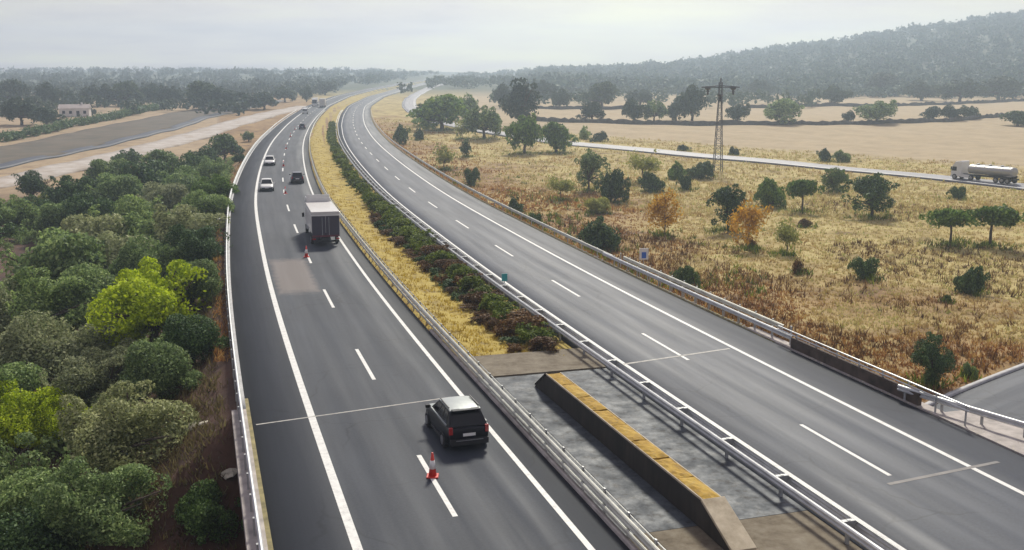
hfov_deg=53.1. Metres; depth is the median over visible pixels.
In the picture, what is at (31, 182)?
oak tree
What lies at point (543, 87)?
oak tree
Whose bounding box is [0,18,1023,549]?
ground
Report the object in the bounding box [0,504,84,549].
oak tree
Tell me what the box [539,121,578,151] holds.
oak tree
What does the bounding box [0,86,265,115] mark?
wood
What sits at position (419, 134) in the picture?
shrub
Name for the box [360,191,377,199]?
oleander
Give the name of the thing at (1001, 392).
underpass road
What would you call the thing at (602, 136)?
shrub
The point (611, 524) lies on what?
gutter
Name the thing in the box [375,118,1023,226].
dry grass
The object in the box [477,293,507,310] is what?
oleander
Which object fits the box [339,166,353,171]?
oleander
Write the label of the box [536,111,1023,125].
stone wall
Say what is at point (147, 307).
oak tree
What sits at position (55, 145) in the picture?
ploughed field
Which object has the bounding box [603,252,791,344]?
guardrail
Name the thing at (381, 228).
oleander
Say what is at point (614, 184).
shrub
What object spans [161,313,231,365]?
oak tree
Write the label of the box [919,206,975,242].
stone pine
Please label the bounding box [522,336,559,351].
oleander
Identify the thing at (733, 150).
shrub
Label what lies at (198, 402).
bank grass
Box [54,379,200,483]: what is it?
oak tree
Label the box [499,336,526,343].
oleander
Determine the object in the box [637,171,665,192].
shrub
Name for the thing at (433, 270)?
oleander
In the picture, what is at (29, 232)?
undergrowth
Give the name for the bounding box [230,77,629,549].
carriageway
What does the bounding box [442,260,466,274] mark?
oleander
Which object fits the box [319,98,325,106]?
truck
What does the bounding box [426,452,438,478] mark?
traffic cone
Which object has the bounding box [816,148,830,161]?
shrub
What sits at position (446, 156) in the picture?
young tree
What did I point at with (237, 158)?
oak tree
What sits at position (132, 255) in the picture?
oak tree
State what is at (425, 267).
oleander
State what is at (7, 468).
oak tree
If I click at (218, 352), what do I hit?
verge grass
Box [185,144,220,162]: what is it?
oak tree
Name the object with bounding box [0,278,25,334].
oak tree
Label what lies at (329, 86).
oak tree
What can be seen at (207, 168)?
oak tree
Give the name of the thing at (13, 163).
lane
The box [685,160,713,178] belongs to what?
shrub
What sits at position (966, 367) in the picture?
shrub
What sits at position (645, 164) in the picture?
young tree
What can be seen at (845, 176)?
shrub
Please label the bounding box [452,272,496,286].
oleander
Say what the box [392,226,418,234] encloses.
oleander
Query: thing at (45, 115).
oak tree
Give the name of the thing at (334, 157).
oleander
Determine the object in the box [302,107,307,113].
van
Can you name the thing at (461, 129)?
young tree
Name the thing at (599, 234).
shrub
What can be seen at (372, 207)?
oleander
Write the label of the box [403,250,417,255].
oleander
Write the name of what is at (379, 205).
oleander
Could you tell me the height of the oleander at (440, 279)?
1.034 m
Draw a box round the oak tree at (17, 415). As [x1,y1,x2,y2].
[0,379,79,450]
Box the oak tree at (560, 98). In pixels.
[551,88,572,105]
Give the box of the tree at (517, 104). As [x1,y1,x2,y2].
[498,77,542,120]
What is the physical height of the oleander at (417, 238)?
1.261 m
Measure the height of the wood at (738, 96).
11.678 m
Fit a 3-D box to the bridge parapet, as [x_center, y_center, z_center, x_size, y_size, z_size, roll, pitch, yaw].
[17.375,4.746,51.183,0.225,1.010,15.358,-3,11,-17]
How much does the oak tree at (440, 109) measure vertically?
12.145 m
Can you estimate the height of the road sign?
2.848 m
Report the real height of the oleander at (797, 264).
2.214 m
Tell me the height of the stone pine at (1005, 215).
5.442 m
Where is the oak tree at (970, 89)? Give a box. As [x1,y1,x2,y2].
[934,78,985,101]
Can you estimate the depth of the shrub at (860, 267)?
100.26 m
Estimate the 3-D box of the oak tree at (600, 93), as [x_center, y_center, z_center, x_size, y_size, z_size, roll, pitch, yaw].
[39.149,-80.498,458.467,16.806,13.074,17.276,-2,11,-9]
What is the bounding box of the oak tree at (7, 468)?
[0,430,50,490]
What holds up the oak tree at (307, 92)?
on the ground at (990, 140)
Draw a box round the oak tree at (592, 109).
[575,101,605,118]
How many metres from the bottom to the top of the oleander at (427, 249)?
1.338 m
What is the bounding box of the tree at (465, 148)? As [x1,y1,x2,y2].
[459,139,471,156]
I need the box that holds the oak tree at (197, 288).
[162,259,223,310]
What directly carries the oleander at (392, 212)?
on the median strip
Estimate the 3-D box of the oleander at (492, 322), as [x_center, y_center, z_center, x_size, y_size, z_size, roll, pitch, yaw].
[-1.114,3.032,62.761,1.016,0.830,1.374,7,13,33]
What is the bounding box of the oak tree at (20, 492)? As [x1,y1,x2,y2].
[0,465,91,541]
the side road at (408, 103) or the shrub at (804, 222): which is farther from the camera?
the side road at (408, 103)
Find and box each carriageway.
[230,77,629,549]
[338,82,1023,549]
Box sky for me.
[0,0,1023,73]
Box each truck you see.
[302,194,339,243]
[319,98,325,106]
[950,160,1018,183]
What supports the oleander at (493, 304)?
on the median strip
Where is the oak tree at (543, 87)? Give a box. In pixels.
[531,78,558,100]
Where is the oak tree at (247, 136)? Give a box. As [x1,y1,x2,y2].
[240,131,253,141]
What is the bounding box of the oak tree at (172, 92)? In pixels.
[157,85,186,103]
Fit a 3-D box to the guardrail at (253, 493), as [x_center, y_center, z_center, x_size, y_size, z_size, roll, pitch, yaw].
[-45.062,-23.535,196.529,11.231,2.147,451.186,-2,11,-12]
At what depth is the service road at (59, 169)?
276.62 m
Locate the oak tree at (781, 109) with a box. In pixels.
[763,98,804,123]
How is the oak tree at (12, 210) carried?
on the ground at (990, 140)
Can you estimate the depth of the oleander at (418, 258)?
84.89 m
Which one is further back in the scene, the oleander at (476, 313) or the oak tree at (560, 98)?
the oak tree at (560, 98)
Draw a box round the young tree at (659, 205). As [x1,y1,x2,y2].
[646,187,684,233]
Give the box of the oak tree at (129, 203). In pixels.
[87,194,163,225]
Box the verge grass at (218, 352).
[212,144,776,361]
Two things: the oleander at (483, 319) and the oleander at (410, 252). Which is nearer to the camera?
the oleander at (483, 319)
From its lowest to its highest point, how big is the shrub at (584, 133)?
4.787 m
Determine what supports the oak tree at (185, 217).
on the ground at (990, 140)
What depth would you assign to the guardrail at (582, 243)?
111.77 m
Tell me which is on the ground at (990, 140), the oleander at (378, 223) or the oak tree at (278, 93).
the oak tree at (278, 93)
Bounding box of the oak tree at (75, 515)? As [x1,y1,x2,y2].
[29,455,172,547]
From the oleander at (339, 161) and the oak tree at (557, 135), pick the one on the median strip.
the oleander at (339, 161)
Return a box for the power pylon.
[701,78,739,171]
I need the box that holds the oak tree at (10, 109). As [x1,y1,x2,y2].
[0,96,39,124]
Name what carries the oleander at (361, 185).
on the median strip
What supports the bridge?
on the ground at (990, 140)
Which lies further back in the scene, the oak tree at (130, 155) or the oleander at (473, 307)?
the oak tree at (130, 155)
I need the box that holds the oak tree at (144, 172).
[118,158,171,197]
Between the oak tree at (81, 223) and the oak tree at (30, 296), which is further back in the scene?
the oak tree at (81, 223)
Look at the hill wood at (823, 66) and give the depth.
930.40 m
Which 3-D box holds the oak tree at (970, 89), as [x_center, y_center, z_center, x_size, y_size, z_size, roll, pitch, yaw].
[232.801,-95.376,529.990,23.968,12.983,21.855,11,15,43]
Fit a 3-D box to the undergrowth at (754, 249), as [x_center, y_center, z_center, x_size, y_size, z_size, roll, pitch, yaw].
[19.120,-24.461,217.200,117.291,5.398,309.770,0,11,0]
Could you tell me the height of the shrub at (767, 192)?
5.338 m
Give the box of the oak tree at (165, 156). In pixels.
[138,149,185,172]
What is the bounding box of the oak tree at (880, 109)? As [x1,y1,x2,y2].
[852,99,897,120]
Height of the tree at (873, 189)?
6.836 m
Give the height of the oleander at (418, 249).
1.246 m
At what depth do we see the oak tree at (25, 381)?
63.02 m
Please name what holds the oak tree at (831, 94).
on the ground at (990, 140)
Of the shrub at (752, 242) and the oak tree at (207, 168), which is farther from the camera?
the oak tree at (207, 168)
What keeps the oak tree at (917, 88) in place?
on the ground at (990, 140)
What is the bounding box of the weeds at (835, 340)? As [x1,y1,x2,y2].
[582,229,1022,372]
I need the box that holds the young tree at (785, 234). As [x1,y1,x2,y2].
[773,216,806,254]
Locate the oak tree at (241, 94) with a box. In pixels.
[229,90,255,108]
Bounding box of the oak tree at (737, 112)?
[725,103,750,119]
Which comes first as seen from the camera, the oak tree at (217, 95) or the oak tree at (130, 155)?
the oak tree at (130, 155)
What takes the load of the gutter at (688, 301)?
on the ground at (990, 140)
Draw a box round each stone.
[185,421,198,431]
[221,468,236,479]
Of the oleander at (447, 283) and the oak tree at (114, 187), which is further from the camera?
the oak tree at (114, 187)
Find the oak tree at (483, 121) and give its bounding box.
[462,105,502,137]
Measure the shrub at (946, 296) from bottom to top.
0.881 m
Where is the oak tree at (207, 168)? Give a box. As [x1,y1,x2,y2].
[193,155,234,180]
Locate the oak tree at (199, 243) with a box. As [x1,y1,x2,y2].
[157,223,232,262]
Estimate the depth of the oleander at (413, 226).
99.62 m
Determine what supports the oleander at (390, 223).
on the median strip
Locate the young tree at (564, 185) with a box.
[545,173,577,199]
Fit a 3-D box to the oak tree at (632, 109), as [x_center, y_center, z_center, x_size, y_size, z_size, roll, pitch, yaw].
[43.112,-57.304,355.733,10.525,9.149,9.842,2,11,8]
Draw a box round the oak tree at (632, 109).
[621,97,650,119]
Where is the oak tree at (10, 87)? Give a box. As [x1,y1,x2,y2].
[0,78,32,100]
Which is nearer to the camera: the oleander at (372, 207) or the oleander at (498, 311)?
the oleander at (498, 311)
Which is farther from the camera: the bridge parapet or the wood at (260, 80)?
the wood at (260, 80)
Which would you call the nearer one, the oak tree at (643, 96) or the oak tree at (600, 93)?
the oak tree at (600, 93)
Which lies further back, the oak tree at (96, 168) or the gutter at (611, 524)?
the oak tree at (96, 168)
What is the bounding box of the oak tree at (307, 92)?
[299,85,312,101]
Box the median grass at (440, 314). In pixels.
[311,124,563,355]
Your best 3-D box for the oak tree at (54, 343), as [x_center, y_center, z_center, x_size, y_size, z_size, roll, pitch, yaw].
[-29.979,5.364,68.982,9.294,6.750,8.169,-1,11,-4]
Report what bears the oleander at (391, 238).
on the median strip
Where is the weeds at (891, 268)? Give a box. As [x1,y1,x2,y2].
[508,194,1023,340]
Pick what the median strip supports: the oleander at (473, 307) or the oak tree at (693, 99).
the oleander at (473, 307)
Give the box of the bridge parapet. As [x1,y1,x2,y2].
[777,325,970,425]
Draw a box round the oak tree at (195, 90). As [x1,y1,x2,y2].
[185,80,215,107]
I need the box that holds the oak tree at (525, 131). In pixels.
[503,112,543,152]
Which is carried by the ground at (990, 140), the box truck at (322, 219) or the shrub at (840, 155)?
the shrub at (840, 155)
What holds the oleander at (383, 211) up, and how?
on the median strip
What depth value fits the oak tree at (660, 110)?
357.37 m
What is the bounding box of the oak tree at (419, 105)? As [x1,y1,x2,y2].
[415,101,434,122]
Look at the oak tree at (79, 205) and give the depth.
133.53 m
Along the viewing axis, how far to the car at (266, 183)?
135.83 m
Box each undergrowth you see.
[0,155,236,475]
[391,119,1023,389]
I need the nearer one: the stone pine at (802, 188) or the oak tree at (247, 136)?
the stone pine at (802, 188)
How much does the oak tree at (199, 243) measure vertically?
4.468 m
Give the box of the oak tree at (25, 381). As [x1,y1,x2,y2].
[0,361,47,406]
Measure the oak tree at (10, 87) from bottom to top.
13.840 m
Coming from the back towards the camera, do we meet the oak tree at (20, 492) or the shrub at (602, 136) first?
the shrub at (602, 136)
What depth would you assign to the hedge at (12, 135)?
334.16 m
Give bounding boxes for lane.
[0,100,283,169]
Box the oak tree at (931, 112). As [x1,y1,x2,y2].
[918,106,943,118]
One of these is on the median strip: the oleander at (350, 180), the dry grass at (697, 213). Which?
the oleander at (350, 180)
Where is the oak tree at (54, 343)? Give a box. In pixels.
[0,309,144,380]
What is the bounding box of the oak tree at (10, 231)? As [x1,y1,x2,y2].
[0,201,18,241]
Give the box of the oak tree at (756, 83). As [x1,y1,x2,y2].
[747,79,774,94]
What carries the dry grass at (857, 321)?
on the ground at (990, 140)
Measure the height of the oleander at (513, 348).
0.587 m
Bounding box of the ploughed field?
[0,106,256,163]
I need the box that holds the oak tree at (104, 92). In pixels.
[78,83,115,105]
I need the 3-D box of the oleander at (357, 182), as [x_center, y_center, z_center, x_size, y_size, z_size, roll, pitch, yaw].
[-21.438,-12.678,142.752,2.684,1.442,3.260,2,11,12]
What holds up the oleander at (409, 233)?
on the median strip
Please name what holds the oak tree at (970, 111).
on the ground at (990, 140)
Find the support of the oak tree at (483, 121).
on the ground at (990, 140)
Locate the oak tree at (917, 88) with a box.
[901,78,944,100]
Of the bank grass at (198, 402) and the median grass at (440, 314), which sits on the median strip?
the median grass at (440, 314)
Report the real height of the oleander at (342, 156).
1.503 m
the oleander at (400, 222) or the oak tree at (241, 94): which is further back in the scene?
the oak tree at (241, 94)
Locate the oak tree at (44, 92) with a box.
[32,81,63,100]
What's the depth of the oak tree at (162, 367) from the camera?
54.84 m
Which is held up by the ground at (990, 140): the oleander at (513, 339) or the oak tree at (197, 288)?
the oak tree at (197, 288)
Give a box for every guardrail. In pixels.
[225,110,295,549]
[309,110,665,549]
[336,110,899,549]
[371,112,614,264]
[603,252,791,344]
[897,384,1023,436]
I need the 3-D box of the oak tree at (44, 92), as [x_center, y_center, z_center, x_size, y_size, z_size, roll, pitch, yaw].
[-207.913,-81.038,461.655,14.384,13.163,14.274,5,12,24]
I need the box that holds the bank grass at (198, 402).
[2,149,248,549]
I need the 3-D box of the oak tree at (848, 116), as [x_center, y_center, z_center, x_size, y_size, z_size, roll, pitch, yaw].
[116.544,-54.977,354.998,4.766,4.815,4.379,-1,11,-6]
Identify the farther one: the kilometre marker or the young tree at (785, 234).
the young tree at (785, 234)
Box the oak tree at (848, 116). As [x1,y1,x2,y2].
[841,110,855,120]
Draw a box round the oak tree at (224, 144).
[206,133,244,160]
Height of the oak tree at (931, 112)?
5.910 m
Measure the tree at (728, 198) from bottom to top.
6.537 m
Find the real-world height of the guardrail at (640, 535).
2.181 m
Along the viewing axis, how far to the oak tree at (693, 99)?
358.72 m
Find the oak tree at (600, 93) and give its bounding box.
[579,80,619,105]
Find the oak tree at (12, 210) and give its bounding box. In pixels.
[0,194,40,228]
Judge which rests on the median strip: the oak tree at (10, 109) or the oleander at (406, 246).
the oleander at (406, 246)
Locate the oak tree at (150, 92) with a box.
[139,82,158,103]
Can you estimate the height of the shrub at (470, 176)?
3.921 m
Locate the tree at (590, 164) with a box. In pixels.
[574,148,611,188]
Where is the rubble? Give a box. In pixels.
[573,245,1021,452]
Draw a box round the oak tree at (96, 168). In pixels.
[82,158,130,184]
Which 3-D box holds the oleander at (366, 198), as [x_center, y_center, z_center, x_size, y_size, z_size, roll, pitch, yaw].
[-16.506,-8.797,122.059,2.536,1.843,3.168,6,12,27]
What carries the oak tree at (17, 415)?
on the ground at (990, 140)
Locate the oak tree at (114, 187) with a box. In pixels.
[82,172,144,208]
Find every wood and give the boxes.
[0,66,412,94]
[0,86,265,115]
[363,66,572,88]
[487,81,825,106]
[528,9,1023,93]
[776,70,1023,97]
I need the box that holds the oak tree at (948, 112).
[940,103,965,118]
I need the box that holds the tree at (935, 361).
[910,331,958,385]
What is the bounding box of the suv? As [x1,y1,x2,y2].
[425,395,488,447]
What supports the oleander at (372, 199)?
on the median strip
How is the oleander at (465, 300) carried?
on the median strip
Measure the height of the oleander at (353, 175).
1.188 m
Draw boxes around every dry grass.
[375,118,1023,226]
[430,167,1023,400]
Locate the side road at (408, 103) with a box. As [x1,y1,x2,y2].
[402,84,1023,189]
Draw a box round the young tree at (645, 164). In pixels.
[623,149,664,177]
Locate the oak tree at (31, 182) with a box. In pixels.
[11,170,55,198]
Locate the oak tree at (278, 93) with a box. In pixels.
[271,86,297,101]
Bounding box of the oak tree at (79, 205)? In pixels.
[56,190,118,226]
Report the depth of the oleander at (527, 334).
58.77 m
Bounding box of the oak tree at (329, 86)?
[316,81,336,94]
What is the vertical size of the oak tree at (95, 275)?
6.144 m
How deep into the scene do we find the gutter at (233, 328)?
69.71 m
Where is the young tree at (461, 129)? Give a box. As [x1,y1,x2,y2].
[451,120,469,137]
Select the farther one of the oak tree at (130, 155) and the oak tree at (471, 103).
the oak tree at (471, 103)
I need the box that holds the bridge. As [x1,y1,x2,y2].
[231,327,1023,549]
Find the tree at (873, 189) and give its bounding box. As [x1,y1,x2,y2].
[838,172,899,216]
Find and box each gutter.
[227,112,295,408]
[370,111,774,342]
[429,329,638,549]
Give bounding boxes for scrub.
[406,149,766,298]
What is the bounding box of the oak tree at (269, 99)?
[251,91,278,108]
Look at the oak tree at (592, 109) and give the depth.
358.72 m
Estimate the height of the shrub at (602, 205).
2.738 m
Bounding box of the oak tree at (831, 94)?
[822,84,853,102]
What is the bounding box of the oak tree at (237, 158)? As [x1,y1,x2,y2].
[232,154,244,162]
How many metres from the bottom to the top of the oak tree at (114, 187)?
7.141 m
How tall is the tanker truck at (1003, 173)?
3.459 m
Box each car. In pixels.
[258,178,274,190]
[263,155,275,165]
[289,171,304,182]
[299,123,305,128]
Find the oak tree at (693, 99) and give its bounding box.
[674,83,708,120]
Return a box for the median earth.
[630,510,862,549]
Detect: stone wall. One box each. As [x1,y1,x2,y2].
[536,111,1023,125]
[537,105,623,109]
[743,98,1023,107]
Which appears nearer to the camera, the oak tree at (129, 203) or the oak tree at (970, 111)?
the oak tree at (129, 203)
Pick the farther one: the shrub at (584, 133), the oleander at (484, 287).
the shrub at (584, 133)
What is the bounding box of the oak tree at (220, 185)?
[190,173,239,203]
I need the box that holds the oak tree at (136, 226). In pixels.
[106,211,169,248]
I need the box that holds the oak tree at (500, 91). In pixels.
[493,82,521,103]
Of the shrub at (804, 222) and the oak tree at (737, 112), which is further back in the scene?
the oak tree at (737, 112)
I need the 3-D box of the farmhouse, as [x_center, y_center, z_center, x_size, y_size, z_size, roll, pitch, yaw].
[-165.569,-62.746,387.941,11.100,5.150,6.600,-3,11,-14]
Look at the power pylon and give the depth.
207.82 m
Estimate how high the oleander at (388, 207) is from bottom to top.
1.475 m
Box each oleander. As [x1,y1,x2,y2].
[332,153,342,159]
[336,158,345,164]
[338,154,347,159]
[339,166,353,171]
[342,170,357,178]
[344,177,363,184]
[345,179,366,187]
[348,173,360,177]
[355,183,372,192]
[360,187,376,194]
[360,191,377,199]
[362,193,385,205]
[363,195,382,203]
[368,201,389,211]
[369,213,381,218]
[373,203,386,207]
[373,204,398,212]
[373,220,386,227]
[378,224,389,232]
[379,208,398,214]
[380,213,405,219]
[380,228,392,235]
[381,235,397,241]
[382,216,405,224]
[383,209,402,214]
[386,219,412,228]
[386,223,419,230]
[390,217,414,227]
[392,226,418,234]
[394,238,406,246]
[396,230,417,236]
[402,243,412,249]
[403,228,434,243]
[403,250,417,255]
[407,254,422,259]
[409,237,435,249]
[410,235,435,243]
[412,255,428,262]
[413,243,436,255]
[416,259,434,265]
[418,244,449,254]
[419,261,435,272]
[425,250,458,267]
[428,267,441,275]
[429,273,443,279]
[432,259,459,270]
[433,274,446,284]
[438,278,456,289]
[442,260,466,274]
[444,263,464,277]
[444,286,463,293]
[447,266,477,278]
[450,292,467,300]
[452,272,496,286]
[454,275,484,292]
[458,294,475,303]
[458,303,486,311]
[464,289,503,303]
[468,284,496,293]
[468,313,494,325]
[469,309,488,315]
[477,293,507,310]
[484,317,502,330]
[487,300,517,311]
[490,306,518,324]
[490,323,516,338]
[497,308,531,331]
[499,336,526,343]
[504,314,552,331]
[506,343,522,352]
[515,321,562,345]
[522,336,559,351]
[792,258,806,273]
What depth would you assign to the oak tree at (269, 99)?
442.86 m
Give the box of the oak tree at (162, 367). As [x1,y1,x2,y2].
[118,339,204,402]
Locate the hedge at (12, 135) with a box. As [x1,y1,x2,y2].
[0,102,176,141]
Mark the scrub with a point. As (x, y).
(559, 221)
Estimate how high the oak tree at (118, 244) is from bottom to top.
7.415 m
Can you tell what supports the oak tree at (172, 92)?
on the ground at (990, 140)
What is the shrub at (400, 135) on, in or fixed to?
on the ground at (990, 140)
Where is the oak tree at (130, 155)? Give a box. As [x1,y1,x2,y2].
[110,148,142,165]
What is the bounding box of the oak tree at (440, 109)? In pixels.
[405,93,469,129]
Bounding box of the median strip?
[309,81,571,355]
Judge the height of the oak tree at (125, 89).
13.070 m
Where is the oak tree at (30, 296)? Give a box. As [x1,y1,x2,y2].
[0,266,101,330]
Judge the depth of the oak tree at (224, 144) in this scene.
238.81 m
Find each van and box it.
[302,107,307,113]
[311,97,317,105]
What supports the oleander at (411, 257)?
on the median strip
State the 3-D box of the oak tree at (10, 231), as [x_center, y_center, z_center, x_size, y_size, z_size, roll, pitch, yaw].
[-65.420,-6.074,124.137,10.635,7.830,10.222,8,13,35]
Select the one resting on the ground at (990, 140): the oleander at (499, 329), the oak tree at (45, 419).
the oak tree at (45, 419)
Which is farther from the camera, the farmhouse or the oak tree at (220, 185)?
the farmhouse
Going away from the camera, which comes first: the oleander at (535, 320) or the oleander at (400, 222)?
the oleander at (535, 320)
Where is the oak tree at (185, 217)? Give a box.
[152,203,230,245]
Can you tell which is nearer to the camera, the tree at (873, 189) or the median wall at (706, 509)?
the median wall at (706, 509)
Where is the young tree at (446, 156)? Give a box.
[432,143,457,166]
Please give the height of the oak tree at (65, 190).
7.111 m
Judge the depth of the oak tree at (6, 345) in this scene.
67.37 m
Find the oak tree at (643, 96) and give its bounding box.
[624,89,653,104]
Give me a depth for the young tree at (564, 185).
161.53 m
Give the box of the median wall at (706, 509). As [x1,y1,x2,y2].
[535,372,756,549]
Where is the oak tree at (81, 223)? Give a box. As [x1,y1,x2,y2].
[55,213,127,258]
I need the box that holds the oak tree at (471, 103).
[459,92,478,118]
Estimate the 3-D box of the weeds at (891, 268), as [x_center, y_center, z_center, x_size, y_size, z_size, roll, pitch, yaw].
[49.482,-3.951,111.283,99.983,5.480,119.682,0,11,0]
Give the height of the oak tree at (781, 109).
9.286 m
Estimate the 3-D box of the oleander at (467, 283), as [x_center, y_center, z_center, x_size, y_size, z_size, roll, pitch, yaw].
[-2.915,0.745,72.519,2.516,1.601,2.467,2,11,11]
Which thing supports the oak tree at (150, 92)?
on the ground at (990, 140)
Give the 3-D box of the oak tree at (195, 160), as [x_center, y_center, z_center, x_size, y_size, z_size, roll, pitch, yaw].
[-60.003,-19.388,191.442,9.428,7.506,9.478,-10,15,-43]
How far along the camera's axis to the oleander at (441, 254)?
82.34 m
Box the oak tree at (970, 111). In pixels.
[959,105,980,116]
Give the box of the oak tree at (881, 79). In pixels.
[862,71,902,95]
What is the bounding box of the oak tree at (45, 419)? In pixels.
[28,395,97,439]
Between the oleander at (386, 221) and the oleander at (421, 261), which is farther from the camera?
the oleander at (386, 221)
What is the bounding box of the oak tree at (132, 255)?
[107,233,197,278]
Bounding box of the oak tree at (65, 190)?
[39,175,109,207]
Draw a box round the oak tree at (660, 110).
[643,99,667,120]
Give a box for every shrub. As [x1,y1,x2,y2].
[170,478,243,545]
[392,124,410,144]
[413,127,423,139]
[463,167,480,184]
[508,196,523,212]
[529,212,543,223]
[572,215,621,252]
[577,196,610,213]
[579,126,590,139]
[589,130,608,141]
[594,167,630,201]
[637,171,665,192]
[667,160,687,179]
[669,265,700,285]
[676,175,691,189]
[677,144,691,150]
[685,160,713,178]
[728,146,740,155]
[745,238,756,246]
[753,177,786,208]
[796,218,812,227]
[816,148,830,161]
[831,149,850,161]
[839,169,848,179]
[847,256,879,279]
[944,294,952,300]
[946,186,966,198]
[953,265,991,293]
[962,359,978,377]
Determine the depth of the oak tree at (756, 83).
608.56 m
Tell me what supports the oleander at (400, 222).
on the median strip
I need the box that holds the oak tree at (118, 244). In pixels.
[61,230,165,268]
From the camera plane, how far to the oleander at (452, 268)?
77.34 m
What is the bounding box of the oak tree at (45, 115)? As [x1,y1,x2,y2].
[28,106,66,124]
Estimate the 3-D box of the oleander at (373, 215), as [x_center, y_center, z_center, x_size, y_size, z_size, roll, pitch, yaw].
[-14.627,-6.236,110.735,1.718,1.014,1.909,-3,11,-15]
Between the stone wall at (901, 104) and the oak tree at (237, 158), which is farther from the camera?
the stone wall at (901, 104)
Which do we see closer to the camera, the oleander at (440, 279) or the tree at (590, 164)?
the oleander at (440, 279)
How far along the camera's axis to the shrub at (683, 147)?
252.55 m
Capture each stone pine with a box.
[779,177,824,210]
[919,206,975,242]
[967,203,1023,243]
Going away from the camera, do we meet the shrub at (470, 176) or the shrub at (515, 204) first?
the shrub at (515, 204)
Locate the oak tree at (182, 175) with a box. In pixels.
[155,164,216,193]
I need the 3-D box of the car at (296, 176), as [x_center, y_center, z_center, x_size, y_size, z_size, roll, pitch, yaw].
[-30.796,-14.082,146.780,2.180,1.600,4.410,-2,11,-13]
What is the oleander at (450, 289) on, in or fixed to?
on the median strip
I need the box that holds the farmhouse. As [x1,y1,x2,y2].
[58,102,91,116]
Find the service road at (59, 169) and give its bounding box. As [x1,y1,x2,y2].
[0,106,305,188]
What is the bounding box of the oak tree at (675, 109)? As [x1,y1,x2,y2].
[665,101,687,120]
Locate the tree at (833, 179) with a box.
[820,167,846,190]
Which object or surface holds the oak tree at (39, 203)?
on the ground at (990, 140)
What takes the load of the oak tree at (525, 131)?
on the ground at (990, 140)
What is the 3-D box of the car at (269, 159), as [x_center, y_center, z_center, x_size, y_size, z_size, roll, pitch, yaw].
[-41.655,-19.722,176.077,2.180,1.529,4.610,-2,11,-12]
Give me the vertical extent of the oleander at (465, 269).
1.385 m
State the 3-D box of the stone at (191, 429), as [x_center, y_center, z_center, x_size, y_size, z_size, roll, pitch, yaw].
[-15.223,7.194,48.900,0.825,0.367,1.008,-14,16,5]
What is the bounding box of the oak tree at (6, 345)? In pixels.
[0,331,74,387]
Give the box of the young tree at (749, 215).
[725,197,773,247]
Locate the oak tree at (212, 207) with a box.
[172,188,234,216]
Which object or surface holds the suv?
on the carriageway at (350, 367)
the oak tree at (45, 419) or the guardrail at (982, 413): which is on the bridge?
the guardrail at (982, 413)
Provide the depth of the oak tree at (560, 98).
457.47 m
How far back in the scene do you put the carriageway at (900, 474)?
49.51 m
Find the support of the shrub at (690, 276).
on the ground at (990, 140)
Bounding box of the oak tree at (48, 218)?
[33,201,78,234]
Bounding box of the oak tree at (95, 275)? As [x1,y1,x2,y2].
[48,262,121,328]
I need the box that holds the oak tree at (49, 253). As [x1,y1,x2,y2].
[0,226,113,289]
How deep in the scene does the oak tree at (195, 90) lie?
438.74 m
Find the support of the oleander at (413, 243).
on the median strip
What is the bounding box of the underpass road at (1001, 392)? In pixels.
[926,363,1023,421]
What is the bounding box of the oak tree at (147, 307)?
[84,256,217,349]
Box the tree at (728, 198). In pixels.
[706,183,746,226]
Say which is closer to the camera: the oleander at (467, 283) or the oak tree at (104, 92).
the oleander at (467, 283)
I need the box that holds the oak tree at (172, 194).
[134,181,189,214]
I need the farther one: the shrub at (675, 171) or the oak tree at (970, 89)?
the oak tree at (970, 89)
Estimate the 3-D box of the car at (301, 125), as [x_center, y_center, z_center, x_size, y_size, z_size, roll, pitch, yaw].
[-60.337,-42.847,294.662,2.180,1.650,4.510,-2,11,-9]
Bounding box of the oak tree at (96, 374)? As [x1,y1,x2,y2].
[38,337,136,405]
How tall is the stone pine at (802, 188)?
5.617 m
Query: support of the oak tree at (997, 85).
on the ground at (990, 140)
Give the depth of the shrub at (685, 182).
177.21 m
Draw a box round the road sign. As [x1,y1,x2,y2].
[639,248,648,269]
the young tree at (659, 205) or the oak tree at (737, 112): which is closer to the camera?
the young tree at (659, 205)
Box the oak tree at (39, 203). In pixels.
[18,194,53,208]
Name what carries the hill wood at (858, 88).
on the ground at (990, 140)
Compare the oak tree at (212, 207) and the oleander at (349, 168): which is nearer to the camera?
the oak tree at (212, 207)
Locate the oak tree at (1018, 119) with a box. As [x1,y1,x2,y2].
[998,110,1023,125]
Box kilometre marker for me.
[502,273,506,282]
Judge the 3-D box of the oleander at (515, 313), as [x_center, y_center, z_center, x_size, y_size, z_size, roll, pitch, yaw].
[0.346,2.800,62.203,2.631,1.398,2.691,-4,12,-20]
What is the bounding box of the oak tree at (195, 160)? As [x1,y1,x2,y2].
[167,152,216,180]
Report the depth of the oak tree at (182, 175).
162.02 m
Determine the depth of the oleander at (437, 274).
77.96 m
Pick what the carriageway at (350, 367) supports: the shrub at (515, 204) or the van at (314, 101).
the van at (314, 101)
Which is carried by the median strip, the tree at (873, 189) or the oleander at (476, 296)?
the oleander at (476, 296)
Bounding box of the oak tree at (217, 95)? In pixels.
[207,86,236,103]
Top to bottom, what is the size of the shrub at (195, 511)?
2.590 m
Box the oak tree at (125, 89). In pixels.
[107,80,146,105]
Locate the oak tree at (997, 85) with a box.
[978,75,1023,99]
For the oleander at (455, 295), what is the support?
on the median strip
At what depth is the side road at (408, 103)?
226.38 m

